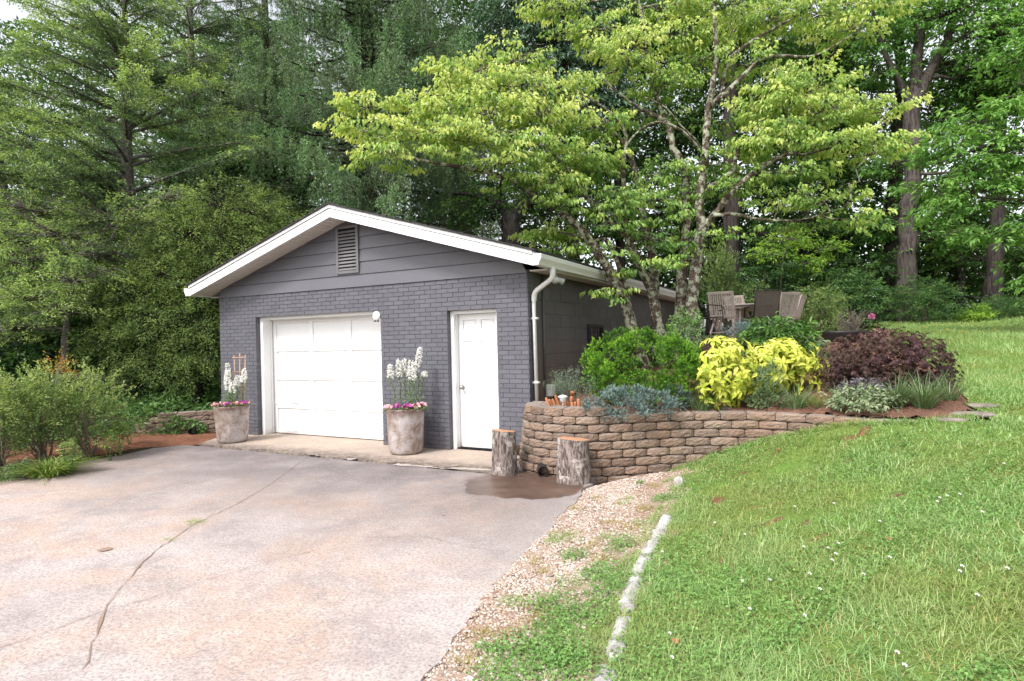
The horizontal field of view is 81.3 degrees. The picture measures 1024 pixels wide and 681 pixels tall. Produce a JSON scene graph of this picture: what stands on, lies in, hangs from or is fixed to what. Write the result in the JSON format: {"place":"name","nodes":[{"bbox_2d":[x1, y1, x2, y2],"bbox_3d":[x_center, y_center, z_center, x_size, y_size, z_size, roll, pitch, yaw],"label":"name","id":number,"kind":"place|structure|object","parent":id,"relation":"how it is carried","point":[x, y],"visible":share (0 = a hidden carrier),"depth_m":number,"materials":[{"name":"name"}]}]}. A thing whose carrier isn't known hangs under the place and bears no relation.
{"place":"outdoors","nodes":[
{"label":"outdoors","id":0,"kind":"place"},
{"bbox_2d":[0,445,592,680],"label":"driveway","id":1,"kind":"structure","parent":0,"point":[381,596],"depth_m":4.49,"materials":[{"name":"concrete"}]},
{"bbox_2d":[93,426,123,460],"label":"weed plant","id":2,"kind":"object","parent":1,"relation":"on","point":[112,440],"visible":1,"depth_m":8.79,"materials":[{"name":"green plant"}]},
{"bbox_2d":[108,415,133,455],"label":"weed plant","id":3,"kind":"object","parent":1,"relation":"on","point":[125,429],"visible":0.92,"depth_m":9.20,"materials":[{"name":"green plant"}]},
{"bbox_2d":[0,325,994,485],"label":"ground","id":4,"kind":"structure","parent":0,"point":[127,451],"depth_m":11.07,"materials":[{"name":"brown soil"}]},
{"bbox_2d":[0,441,37,482],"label":"liriope clump","id":5,"kind":"object","parent":4,"relation":"on","point":[4,476],"visible":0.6,"depth_m":7.64,"materials":[{"name":"green plant"}]},
{"bbox_2d":[0,319,102,412],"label":"broadleaf sapling","id":6,"kind":"object","parent":4,"relation":"on","point":[10,359],"visible":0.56,"depth_m":12.55,"materials":[{"name":"green plant"}]},
{"bbox_2d":[0,446,108,484],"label":"liriope clump","id":7,"kind":"object","parent":4,"relation":"on","point":[47,470],"visible":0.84,"depth_m":7.80,"materials":[{"name":"green plant"}]},
{"bbox_2d":[56,437,82,473],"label":"weed plant","id":8,"kind":"object","parent":4,"relation":"on","point":[74,445],"visible":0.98,"depth_m":7.88,"materials":[{"name":"green plant"}]},
{"bbox_2d":[0,72,145,403],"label":"hemlock tree","id":9,"kind":"object","parent":4,"relation":"on","point":[26,101],"visible":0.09,"depth_m":15.79,"materials":[{"name":"green plant"}]},
{"bbox_2d":[36,356,137,458],"bbox_3d":[-6.393,1.017,8.968,1.270,1.552,1.317,-1,0,28],"label":"privet shrub","id":10,"kind":"object","parent":4,"relation":"on","point":[85,441],"visible":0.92,"depth_m":8.91,"materials":[{"name":"green plant"}]},
{"bbox_2d":[0,388,180,455],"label":"undergrowth","id":11,"kind":"object","parent":4,"relation":"on","point":[56,433],"visible":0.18,"depth_m":10.55,"materials":[{"name":"green plant"}]},
{"bbox_2d":[41,294,162,393],"bbox_3d":[-9.072,0.163,13.302,2.853,2.655,2.310,-1,0,28],"label":"broadleaf sapling","id":12,"kind":"object","parent":4,"relation":"on","point":[73,320],"visible":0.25,"depth_m":12.88,"materials":[{"name":"green plant"}]},
{"bbox_2d":[0,432,216,474],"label":"soil border","id":13,"kind":"object","parent":4,"relation":"on","point":[150,440],"visible":0.49,"depth_m":10.07,"materials":[{"name":"brown soil"}]},
{"bbox_2d":[0,360,49,468],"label":"privet shrub","id":14,"kind":"object","parent":13,"relation":"on","point":[12,414],"visible":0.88,"depth_m":8.23,"materials":[{"name":"green plant"}]},
{"bbox_2d":[0,358,92,461],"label":"privet shrub","id":15,"kind":"object","parent":13,"relation":"on","point":[39,444],"visible":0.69,"depth_m":8.60,"materials":[{"name":"green plant"}]},
{"bbox_2d":[39,346,78,452],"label":"photinia sprig","id":16,"kind":"object","parent":13,"relation":"on","point":[65,370],"visible":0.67,"depth_m":9.08,"materials":[{"name":"red plant"}]},
{"bbox_2d":[0,177,218,411],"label":"hemlock sapling","id":17,"kind":"object","parent":4,"relation":"on","point":[44,230],"visible":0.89,"depth_m":11.75,"materials":[{"name":"green plant"}]},
{"bbox_2d":[56,160,162,221],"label":"broadleaf sapling","id":18,"kind":"object","parent":4,"relation":"on","point":[138,194],"visible":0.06,"depth_m":16.32,"materials":[{"name":"green plant"}]},
{"bbox_2d":[34,373,221,418],"bbox_3d":[-7.249,1.167,15.649,7.061,0.689,8.197,-1,0,28],"label":"ground cover","id":19,"kind":"object","parent":4,"relation":"on","point":[147,400],"visible":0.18,"depth_m":12.05,"materials":[{"name":"green plant"}]},
{"bbox_2d":[0,0,295,397],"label":"hemlock tree","id":20,"kind":"object","parent":4,"relation":"on","point":[90,182],"visible":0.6,"depth_m":13.17,"materials":[{"name":"green plant"}]},
{"bbox_2d":[97,314,220,398],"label":"broadleaf sapling","id":21,"kind":"object","parent":4,"relation":"on","point":[150,382],"visible":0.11,"depth_m":13.11,"materials":[{"name":"green plant"}]},
{"bbox_2d":[125,410,215,433],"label":"retaining wall","id":22,"kind":"structure","parent":4,"relation":"on","point":[202,416],"depth_m":11.10,"materials":[{"name":"stone"}]},
{"bbox_2d":[138,415,207,433],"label":"ivy vine","id":23,"kind":"object","parent":22,"relation":"attached to","point":[194,422],"visible":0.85,"depth_m":11.00,"materials":[{"name":"green plant"}]},
{"bbox_2d":[56,0,316,318],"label":"hemlock tree","id":24,"kind":"object","parent":4,"relation":"on","point":[192,30],"visible":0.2,"depth_m":18.82,"materials":[{"name":"green plant"}]},
{"bbox_2d":[64,172,310,409],"bbox_3d":[-6.567,-1.052,12.233,4.892,4.970,2.655,-1,0,-16],"label":"cedar tree","id":25,"kind":"object","parent":4,"relation":"on","point":[193,372],"visible":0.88,"depth_m":11.90,"materials":[{"name":"green plant"}]},
{"bbox_2d":[97,0,381,339],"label":"weeping spruce","id":26,"kind":"object","parent":4,"relation":"on","point":[266,34],"visible":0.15,"depth_m":19.71,"materials":[{"name":"green plant"}]},
{"bbox_2d":[0,0,502,374],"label":"conifer woods","id":27,"kind":"object","parent":4,"relation":"on","point":[6,25],"visible":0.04,"depth_m":26.04,"materials":[{"name":"green plant"}]},
{"bbox_2d":[186,0,522,275],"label":"weeping spruce","id":28,"kind":"object","parent":4,"relation":"on","point":[385,51],"visible":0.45,"depth_m":16.97,"materials":[{"name":"green plant"}]},
{"bbox_2d":[200,432,518,473],"bbox_3d":[-2.576,1.732,9.425,5.900,0.109,1.534,-1,0,28],"label":"garage apron","id":29,"kind":"object","parent":4,"relation":"on","point":[360,449],"visible":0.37,"depth_m":9.01,"materials":[{"name":"beige concrete"}]},
{"bbox_2d":[213,404,249,442],"bbox_3d":[-4.796,1.418,10.208,0.588,0.616,0.586,-1,0,28],"label":"planter pot","id":30,"kind":"object","parent":29,"relation":"on","point":[231,424],"visible":0.91,"depth_m":9.98,"materials":[{"name":"stone"}]},
{"bbox_2d":[386,406,424,454],"bbox_3d":[-1.563,1.319,8.768,0.560,0.656,0.573,-1,0,28],"label":"planter pot","id":31,"kind":"object","parent":29,"relation":"on","point":[405,432],"visible":0.85,"depth_m":8.54,"materials":[{"name":"stone"}]},
{"bbox_2d":[411,347,424,401],"bbox_3d":[-1.416,0.569,8.801,0.288,0.951,0.284,-1,0,-30],"label":"snapdragon","id":32,"kind":"object","parent":31,"relation":"on","point":[419,353],"visible":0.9,"depth_m":8.79,"materials":[{"name":"white plant"}]},
{"bbox_2d":[184,202,675,450],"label":"garage","id":33,"kind":"structure","parent":4,"relation":"on","point":[329,312],"depth_m":9.58,"materials":[{"name":"paint"}]},
{"bbox_2d":[272,316,383,439],"bbox_3d":[-3.201,0.638,10.462,2.792,2.085,0.083,-1,0,28],"label":"garage door","id":34,"kind":"structure","parent":33,"relation":"in","point":[327,374],"depth_m":10.47,"materials":[{"name":"white paint"}]},
{"bbox_2d":[458,313,498,448],"bbox_3d":[-0.484,0.600,8.883,0.726,2.004,0.120,-1,0,28],"label":"entry door","id":35,"kind":"structure","parent":33,"relation":"in","point":[477,338],"depth_m":8.91,"materials":[{"name":"white paint"}]},
{"bbox_2d":[587,324,603,355],"bbox_3d":[1.513,-0.003,10.734,0.042,0.570,0.770,-1,0,28],"label":"window","id":36,"kind":"structure","parent":33,"relation":"in","point":[594,330],"depth_m":10.69,"materials":[{"name":"black metal"}]},
{"bbox_2d":[395,41,559,255],"bbox_3d":[-2.062,-4.830,21.650,7.549,12.974,7.005,-1,0,3],"label":"weeping spruce","id":37,"kind":"object","parent":4,"relation":"on","point":[455,220],"visible":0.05,"depth_m":21.07,"materials":[{"name":"green plant"}]},
{"bbox_2d":[313,29,707,374],"bbox_3d":[0.282,-2.152,9.400,6.451,5.678,2.587,-1,0,-10],"label":"dogwood tree","id":38,"kind":"object","parent":4,"relation":"on","point":[525,103],"visible":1,"depth_m":9.33,"materials":[{"name":"green plant"}]},
{"bbox_2d":[435,74,647,260],"bbox_3d":[0.959,-3.151,18.322,6.911,9.749,2.924,-1,0,-25],"label":"forked tree","id":39,"kind":"object","parent":4,"relation":"on","point":[512,219],"visible":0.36,"depth_m":17.50,"materials":[{"name":"green plant"}]},
{"bbox_2d":[488,461,595,485],"bbox_3d":[0.534,1.663,7.553,1.350,0.074,1.000,-1,0,28],"label":"drain pad","id":40,"kind":"object","parent":4,"relation":"on","point":[524,473],"visible":0.26,"depth_m":7.21,"materials":[{"name":"concrete"}]},
{"bbox_2d":[491,429,517,475],"bbox_3d":[-0.096,1.370,7.355,0.322,0.560,0.315,-1,0,28],"label":"log stump","id":41,"kind":"object","parent":40,"relation":"on","point":[504,455],"visible":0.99,"depth_m":7.23,"materials":[{"name":"grey wood"}]},
{"bbox_2d":[556,436,590,484],"bbox_3d":[0.707,1.367,6.853,0.405,0.525,0.378,-1,0,28],"label":"log stump","id":42,"kind":"object","parent":40,"relation":"on","point":[573,462],"visible":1,"depth_m":6.70,"materials":[{"name":"grey wood"}]},
{"bbox_2d":[462,0,653,261],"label":"evergreen tree","id":43,"kind":"object","parent":4,"relation":"on","point":[563,47],"visible":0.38,"depth_m":19.31,"materials":[{"name":"green plant"}]},
{"bbox_2d":[423,468,693,680],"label":"gravel strip","id":44,"kind":"object","parent":4,"relation":"on","point":[443,677],"visible":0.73,"depth_m":4.04,"materials":[{"name":"beige gravel"}]},
{"bbox_2d":[466,479,680,680],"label":"verge clover","id":45,"kind":"object","parent":44,"relation":"on","point":[560,655],"visible":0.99,"depth_m":3.15,"materials":[{"name":"green plant"}]},
{"bbox_2d":[592,664,618,680],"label":"edging stone","id":46,"kind":"object","parent":44,"relation":"on","point":[601,675],"visible":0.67,"depth_m":2.72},
{"bbox_2d":[606,615,631,659],"bbox_3d":[0.566,1.570,3.111,0.127,0.123,0.538,-1,0,17],"label":"edging stone","id":47,"kind":"object","parent":44,"relation":"on","point":[620,623],"visible":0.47,"depth_m":3.08,"materials":[{"name":"white stone"}]},
{"bbox_2d":[617,574,646,613],"bbox_3d":[0.737,1.569,3.652,0.128,0.126,0.587,-1,0,21],"label":"edging stone","id":48,"kind":"object","parent":44,"relation":"on","point":[628,604],"visible":0.5,"depth_m":3.61,"materials":[{"name":"white stone"}]},
{"bbox_2d":[163,408,978,680],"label":"verge grass","id":49,"kind":"structure","parent":4,"relation":"on","point":[596,642],"depth_m":3.67,"materials":[{"name":"green plant"}]},
{"bbox_2d":[554,0,742,271],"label":"woodland tree","id":50,"kind":"object","parent":4,"relation":"on","point":[654,146],"visible":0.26,"depth_m":19.97,"materials":[{"name":"green plant"}]},
{"bbox_2d":[637,174,766,335],"bbox_3d":[6.202,-2.748,20.149,3.741,5.630,4.352,-1,0,43],"label":"woodland tree","id":51,"kind":"object","parent":4,"relation":"on","point":[715,222],"visible":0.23,"depth_m":19.92,"materials":[{"name":"green plant"}]},
{"bbox_2d":[518,401,914,483],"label":"retaining wall","id":52,"kind":"structure","parent":4,"relation":"on","point":[660,441],"depth_m":7.18,"materials":[{"name":"brown stone"}]},
{"bbox_2d":[700,235,740,335],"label":"columnar conifer","id":53,"kind":"object","parent":4,"relation":"on","point":[719,283],"visible":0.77,"depth_m":16.14,"materials":[{"name":"green plant"}]},
{"bbox_2d":[445,0,1023,324],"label":"woods","id":54,"kind":"object","parent":4,"relation":"on","point":[631,265],"visible":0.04,"depth_m":27.38,"materials":[{"name":"green plant"}]},
{"bbox_2d":[651,0,832,335],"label":"woodland tree","id":55,"kind":"object","parent":4,"relation":"on","point":[732,205],"visible":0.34,"depth_m":19.19,"materials":[{"name":"green plant"}]},
{"bbox_2d":[716,271,771,325],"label":"holly shrub","id":56,"kind":"object","parent":4,"relation":"on","point":[745,294],"visible":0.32,"depth_m":16.30,"materials":[{"name":"green plant"}]},
{"bbox_2d":[550,337,972,431],"bbox_3d":[3.659,0.791,9.270,5.110,1.645,6.230,-1,0,28],"label":"garden bed","id":57,"kind":"object","parent":4,"relation":"on","point":[946,407],"visible":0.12,"depth_m":7.45,"materials":[{"name":"brown soil"}]},
{"bbox_2d":[542,364,602,404],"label":"juniper shrub","id":58,"kind":"object","parent":57,"relation":"on","point":[571,385],"visible":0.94,"depth_m":7.73,"materials":[{"name":"green plant"}]},
{"bbox_2d":[580,383,680,457],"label":"creeping juniper","id":59,"kind":"object","parent":57,"relation":"on","point":[637,398],"visible":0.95,"depth_m":7.09,"materials":[{"name":"teal plant"}]},
{"bbox_2d":[579,324,705,408],"bbox_3d":[1.749,0.364,7.999,1.711,1.182,1.524,-1,0,28],"label":"yew shrub","id":60,"kind":"object","parent":57,"relation":"on","point":[689,360],"visible":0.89,"depth_m":7.73,"materials":[{"name":"green plant"}]},
{"bbox_2d":[574,333,731,392],"bbox_3d":[3.353,0.316,12.417,1.664,0.962,7.888,-1,0,28],"label":"bed ground cover","id":61,"kind":"object","parent":57,"relation":"on","point":[704,337],"visible":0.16,"depth_m":11.28,"materials":[{"name":"green plant"}]},
{"bbox_2d":[655,383,693,410],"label":"creeping juniper","id":62,"kind":"object","parent":57,"relation":"on","point":[681,390],"visible":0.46,"depth_m":7.53,"materials":[{"name":"green plant"}]},
{"bbox_2d":[654,322,704,374],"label":"mahonia weed","id":63,"kind":"object","parent":57,"relation":"on","point":[690,329],"visible":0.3,"depth_m":9.11,"materials":[{"name":"green plant"}]},
{"bbox_2d":[668,305,705,354],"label":"herb clump","id":64,"kind":"object","parent":57,"relation":"on","point":[694,321],"visible":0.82,"depth_m":9.54,"materials":[{"name":"green plant"}]},
{"bbox_2d":[677,386,723,410],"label":"daffodil clump","id":65,"kind":"object","parent":57,"relation":"on","point":[701,406],"visible":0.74,"depth_m":7.45,"materials":[{"name":"green plant"}]},
{"bbox_2d":[512,0,933,366],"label":"dogwood tree","id":66,"kind":"object","parent":57,"relation":"on","point":[772,104],"visible":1,"depth_m":10.02,"materials":[{"name":"green plant"}]},
{"bbox_2d":[690,335,763,409],"bbox_3d":[2.747,0.471,7.596,0.875,1.085,0.781,-1,0,9],"label":"chartreuse shrub","id":67,"kind":"object","parent":57,"relation":"on","point":[720,373],"visible":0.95,"depth_m":7.38,"materials":[{"name":"yellow plant"}]},
{"bbox_2d":[719,317,776,355],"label":"creeping juniper","id":68,"kind":"object","parent":57,"relation":"on","point":[741,325],"visible":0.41,"depth_m":10.10,"materials":[{"name":"plant"}]},
{"bbox_2d":[742,357,790,409],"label":"spurge plant","id":69,"kind":"object","parent":57,"relation":"on","point":[762,391],"visible":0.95,"depth_m":7.34,"materials":[{"name":"green plant"}]},
{"bbox_2d":[734,311,830,360],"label":"peony plant","id":70,"kind":"object","parent":57,"relation":"on","point":[769,332],"visible":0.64,"depth_m":9.39,"materials":[{"name":"green plant"}]},
{"bbox_2d":[743,337,830,395],"bbox_3d":[3.629,0.389,7.961,1.137,0.867,0.790,-1,0,15],"label":"chartreuse shrub","id":71,"kind":"object","parent":57,"relation":"on","point":[797,355],"visible":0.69,"depth_m":7.78,"materials":[{"name":"yellow plant"}]},
{"bbox_2d":[770,380,829,409],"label":"daffodil clump","id":72,"kind":"object","parent":57,"relation":"on","point":[795,404],"visible":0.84,"depth_m":7.20,"materials":[{"name":"green plant"}]},
{"bbox_2d":[818,382,908,414],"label":"sage plant","id":73,"kind":"object","parent":57,"relation":"on","point":[865,400],"visible":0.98,"depth_m":6.62,"materials":[{"name":"green plant"}]},
{"bbox_2d":[836,377,892,397],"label":"sage plant","id":74,"kind":"object","parent":57,"relation":"on","point":[859,382],"visible":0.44,"depth_m":6.94,"materials":[{"name":"purple plant"}]},
{"bbox_2d":[810,324,964,393],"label":"japanese maple","id":75,"kind":"object","parent":57,"relation":"on","point":[864,367],"visible":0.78,"depth_m":7.43,"materials":[{"name":"purple plant"}]},
{"bbox_2d":[864,370,939,407],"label":"daffodil clump","id":76,"kind":"object","parent":57,"relation":"on","point":[902,390],"visible":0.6,"depth_m":6.66,"materials":[{"name":"green plant"}]},
{"bbox_2d":[886,367,961,408],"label":"daffodil clump","id":77,"kind":"object","parent":57,"relation":"on","point":[924,400],"visible":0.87,"depth_m":6.55,"materials":[{"name":"green plant"}]},
{"bbox_2d":[924,372,985,400],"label":"daffodil clump","id":78,"kind":"object","parent":57,"relation":"on","point":[955,395],"visible":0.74,"depth_m":6.74,"materials":[{"name":"green plant"}]},
{"bbox_2d":[731,237,812,327],"bbox_3d":[7.541,-1.586,17.474,2.523,2.786,2.607,-1,0,28],"label":"holly shrub","id":79,"kind":"object","parent":4,"relation":"on","point":[764,276],"visible":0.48,"depth_m":17.15,"materials":[{"name":"green plant"}]},
{"bbox_2d":[745,222,852,313],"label":"lime sapling","id":80,"kind":"object","parent":4,"relation":"on","point":[792,240],"visible":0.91,"depth_m":16.98,"materials":[{"name":"green plant"}]},
{"bbox_2d":[738,10,888,327],"bbox_3d":[10.814,-6.210,22.281,6.556,11.716,4.354,-1,0,-13],"label":"woodland tree","id":81,"kind":"object","parent":4,"relation":"on","point":[835,232],"visible":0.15,"depth_m":21.80,"materials":[{"name":"green plant"}]},
{"bbox_2d":[785,283,852,330],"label":"laurel shrub","id":82,"kind":"object","parent":4,"relation":"on","point":[824,307],"visible":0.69,"depth_m":15.52,"materials":[{"name":"green plant"}]},
{"bbox_2d":[776,0,920,320],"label":"straight tree","id":83,"kind":"object","parent":4,"relation":"on","point":[888,266],"visible":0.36,"depth_m":21.36,"materials":[{"name":"green plant"}]},
{"bbox_2d":[808,264,894,327],"bbox_3d":[9.729,-1.155,17.149,2.227,2.064,2.431,-1,0,28],"label":"holly shrub","id":84,"kind":"object","parent":4,"relation":"on","point":[859,303],"visible":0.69,"depth_m":16.71,"materials":[{"name":"green plant"}]},
{"bbox_2d":[699,302,1023,335],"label":"woodland floor plants","id":85,"kind":"object","parent":4,"relation":"on","point":[929,320],"visible":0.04,"depth_m":20.88,"materials":[{"name":"green plant"}]},
{"bbox_2d":[879,273,974,323],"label":"azalea shrub","id":86,"kind":"object","parent":4,"relation":"on","point":[925,295],"visible":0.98,"depth_m":18.23,"materials":[{"name":"green plant"}]},
{"bbox_2d":[834,0,1023,322],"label":"oak tree","id":87,"kind":"object","parent":4,"relation":"on","point":[916,25],"visible":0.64,"depth_m":19.90,"materials":[{"name":"green plant"}]},
{"bbox_2d":[916,222,972,320],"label":"woodland tree","id":88,"kind":"object","parent":4,"relation":"on","point":[931,256],"visible":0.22,"depth_m":22.96,"materials":[{"name":"green plant"}]},
{"bbox_2d":[883,28,1023,306],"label":"lime oak","id":89,"kind":"object","parent":4,"relation":"on","point":[997,158],"visible":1,"depth_m":12.47,"materials":[{"name":"green plant"}]},
{"bbox_2d":[917,165,1017,315],"bbox_3d":[17.225,-3.598,22.914,3.922,5.826,3.454,-1,0,28],"label":"woodland tree","id":90,"kind":"object","parent":4,"relation":"on","point":[959,271],"visible":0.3,"depth_m":22.33,"materials":[{"name":"green plant"}]},
{"bbox_2d":[922,0,1023,315],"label":"woodland tree","id":91,"kind":"object","parent":4,"relation":"on","point":[987,258],"visible":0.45,"depth_m":20.93,"materials":[{"name":"green plant"}]},
{"bbox_2d":[0,0,1023,334],"label":"sky","id":92,"kind":"structure","parent":0,"point":[7,12],"materials":[{"name":"white"}]},
{"bbox_2d":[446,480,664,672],"bbox_3d":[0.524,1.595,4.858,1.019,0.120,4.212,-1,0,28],"label":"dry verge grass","id":93,"kind":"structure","parent":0,"point":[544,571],"depth_m":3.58,"materials":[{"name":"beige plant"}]},
{"bbox_2d":[648,328,891,347],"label":"patio","id":94,"kind":"structure","parent":0,"point":[815,337],"depth_m":13.23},
{"bbox_2d":[708,291,741,337],"bbox_3d":[4.811,-0.575,13.465,0.605,1.026,0.686,-1,0,34],"label":"folding chair","id":95,"kind":"object","parent":94,"relation":"on","point":[711,295],"visible":0.81,"depth_m":13.28,"materials":[{"name":"grey wood"}]},
{"bbox_2d":[723,295,756,334],"bbox_3d":[5.728,-0.594,14.876,0.686,1.026,0.605,-1,0,-36],"label":"folding chair","id":96,"kind":"object","parent":94,"relation":"on","point":[737,297],"visible":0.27,"depth_m":14.62,"materials":[{"name":"grey wood"}]},
{"bbox_2d":[743,289,780,325],"bbox_3d":[5.526,-0.598,13.178,0.590,1.005,0.677,-1,0,-1],"label":"sling chair","id":97,"kind":"object","parent":94,"relation":"on","point":[767,302],"visible":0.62,"depth_m":12.90,"materials":[{"name":"brown"}]},
{"bbox_2d":[762,292,800,329],"bbox_3d":[6.388,-0.611,14.160,0.605,1.026,0.686,-1,0,-20],"label":"folding chair","id":98,"kind":"object","parent":94,"relation":"on","point":[792,311],"visible":0.44,"depth_m":13.93,"materials":[{"name":"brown wood"}]},
{"bbox_2d":[604,315,1023,680],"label":"lawn","id":99,"kind":"structure","parent":0,"point":[783,468],"depth_m":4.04,"materials":[{"name":"green plant"}]},
{"bbox_2d":[604,393,1023,680],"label":"lawn clover","id":100,"kind":"object","parent":99,"relation":"on","point":[797,627],"visible":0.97,"depth_m":3.44,"materials":[{"name":"green plant"}]},
{"bbox_2d":[951,303,1000,321],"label":"sapling plant","id":101,"kind":"object","parent":99,"relation":"on","point":[975,315],"visible":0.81,"depth_m":17.80,"materials":[{"name":"green plant"}]},
{"bbox_2d":[955,291,1023,319],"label":"azalea shrub","id":102,"kind":"object","parent":99,"relation":"on","point":[1008,309],"visible":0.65,"depth_m":18.17,"materials":[{"name":"green plant"}]},
{"bbox_2d":[820,330,866,341],"bbox_3d":[5.824,-0.059,10.500,0.750,0.220,0.600,-1,0,28],"label":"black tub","id":103,"kind":"object","parent":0,"point":[831,336],"visible":0.67,"depth_m":10.29,"materials":[{"name":"plastic"}]},
{"bbox_2d":[826,309,874,330],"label":"heather bush","id":104,"kind":"object","parent":103,"relation":"on","point":[850,326],"visible":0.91,"depth_m":10.49,"materials":[{"name":"grey plant"}]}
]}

